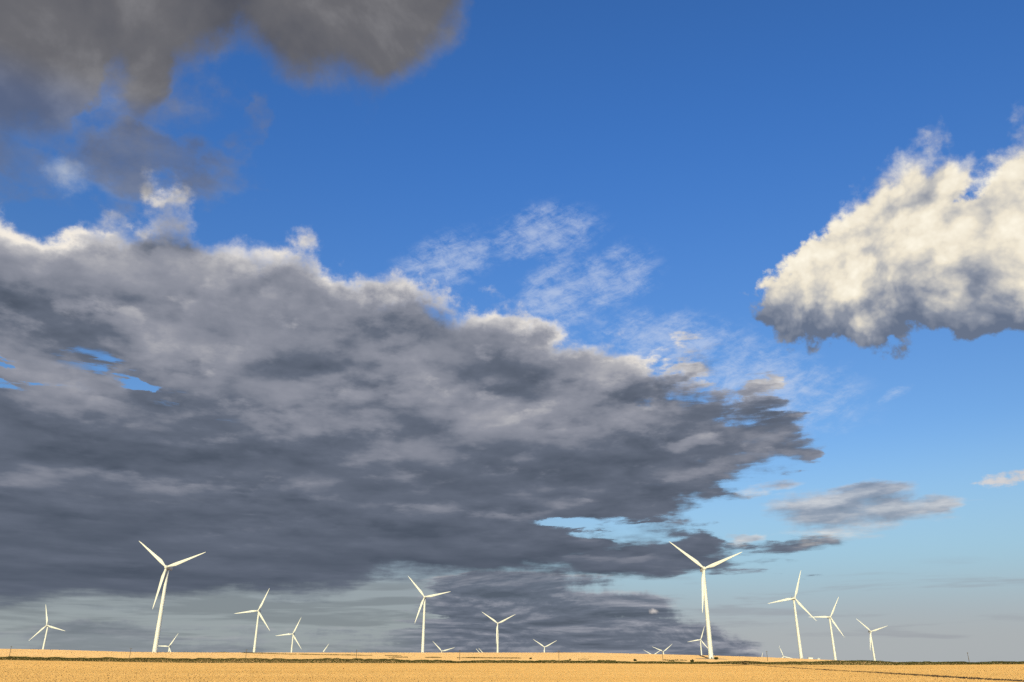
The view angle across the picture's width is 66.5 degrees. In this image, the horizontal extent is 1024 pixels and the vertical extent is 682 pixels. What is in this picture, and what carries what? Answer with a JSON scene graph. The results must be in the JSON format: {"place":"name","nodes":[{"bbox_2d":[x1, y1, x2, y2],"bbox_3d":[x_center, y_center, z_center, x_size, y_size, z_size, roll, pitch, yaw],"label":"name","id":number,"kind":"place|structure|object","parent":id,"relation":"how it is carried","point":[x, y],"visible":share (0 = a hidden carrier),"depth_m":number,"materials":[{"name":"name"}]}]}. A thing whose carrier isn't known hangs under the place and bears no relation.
{"place":"outdoors","nodes":[
{"label":"outdoors","id":0,"kind":"place"},
{"bbox_2d":[0,0,1023,661],"label":"sky","id":1,"kind":"structure","parent":0,"point":[504,307],"materials":[{"name":"blue"}]},
{"bbox_3d":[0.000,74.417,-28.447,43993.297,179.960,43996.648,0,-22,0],"label":"ground","id":2,"kind":"structure","parent":0,"visible":0},
{"bbox_2d":[31,609,64,648],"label":"wind turbine","id":3,"kind":"object","parent":2,"relation":"on","point":[48,626],"visible":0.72,"depth_m":1442.89,"materials":[{"name":"white paint"}]},
{"bbox_2d":[162,634,177,651],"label":"wind turbine","id":4,"kind":"object","parent":2,"relation":"on","point":[169,646],"visible":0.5,"depth_m":2045.57,"materials":[{"name":"white paint"}]},
{"bbox_2d":[139,541,204,652],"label":"wind turbine","id":5,"kind":"object","parent":2,"relation":"on","point":[160,615],"visible":0.91,"depth_m":735.13,"materials":[{"name":"white paint"}]},
{"bbox_2d":[234,590,268,651],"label":"wind turbine","id":6,"kind":"object","parent":2,"relation":"on","point":[256,631],"visible":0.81,"depth_m":1272.92,"materials":[{"name":"white paint"}]},
{"bbox_2d":[276,618,300,652],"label":"wind turbine","id":7,"kind":"object","parent":2,"relation":"on","point":[293,634],"visible":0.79,"depth_m":1721.72,"materials":[{"name":"white paint"}]},
{"bbox_2d":[408,576,450,652],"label":"wind turbine","id":8,"kind":"object","parent":2,"relation":"on","point":[423,625],"visible":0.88,"depth_m":1128.09,"materials":[{"name":"white paint"}]},
{"bbox_2d":[205,652,686,661],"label":"grass strip","id":9,"kind":"object","parent":2,"relation":"on","point":[428,657],"depth_m":697.37,"materials":[{"name":"green plant"}]},
{"bbox_2d":[482,612,513,652],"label":"wind turbine","id":10,"kind":"object","parent":2,"relation":"on","point":[497,636],"visible":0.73,"depth_m":1531.98,"materials":[{"name":"white paint"}]},
{"bbox_2d":[0,660,1023,681],"bbox_3d":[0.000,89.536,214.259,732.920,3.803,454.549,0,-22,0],"label":"wheat","id":11,"kind":"object","parent":2,"relation":"on","point":[46,671],"visible":1,"depth_m":149.42,"materials":[{"name":"yellow plant"}]},
{"bbox_2d":[0,649,1023,664],"bbox_3d":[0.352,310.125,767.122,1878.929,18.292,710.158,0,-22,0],"label":"stubble","id":12,"kind":"object","parent":2,"relation":"on","point":[44,653],"visible":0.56,"depth_m":709.15,"materials":[{"name":"beige plant"}]},
{"bbox_2d":[0,656,1023,664],"bbox_3d":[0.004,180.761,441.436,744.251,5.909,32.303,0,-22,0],"label":"weeds","id":13,"kind":"object","parent":2,"relation":"on","point":[338,660],"visible":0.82,"depth_m":428.26,"materials":[{"name":"brown plant"}]},
{"bbox_2d":[689,629,707,654],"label":"wind turbine","id":14,"kind":"object","parent":2,"relation":"on","point":[700,642],"visible":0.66,"depth_m":2183.47,"materials":[{"name":"white paint"}]},
{"bbox_2d":[670,542,741,658],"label":"wind turbine","id":15,"kind":"object","parent":2,"relation":"on","point":[707,616],"visible":0.91,"depth_m":699.77,"materials":[{"name":"white paint"}]},
{"bbox_2d":[768,571,814,658],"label":"wind turbine","id":16,"kind":"object","parent":2,"relation":"on","point":[797,627],"visible":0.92,"depth_m":1049.48,"materials":[{"name":"white paint"}]},
{"bbox_2d":[814,597,843,659],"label":"wind turbine","id":17,"kind":"object","parent":2,"relation":"on","point":[833,645],"visible":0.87,"depth_m":1351.99,"materials":[{"name":"white paint"}]},
{"bbox_2d":[857,619,885,660],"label":"wind turbine","id":18,"kind":"object","parent":2,"relation":"on","point":[871,641],"visible":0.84,"depth_m":1651.07,"materials":[{"name":"white paint"}]}
]}

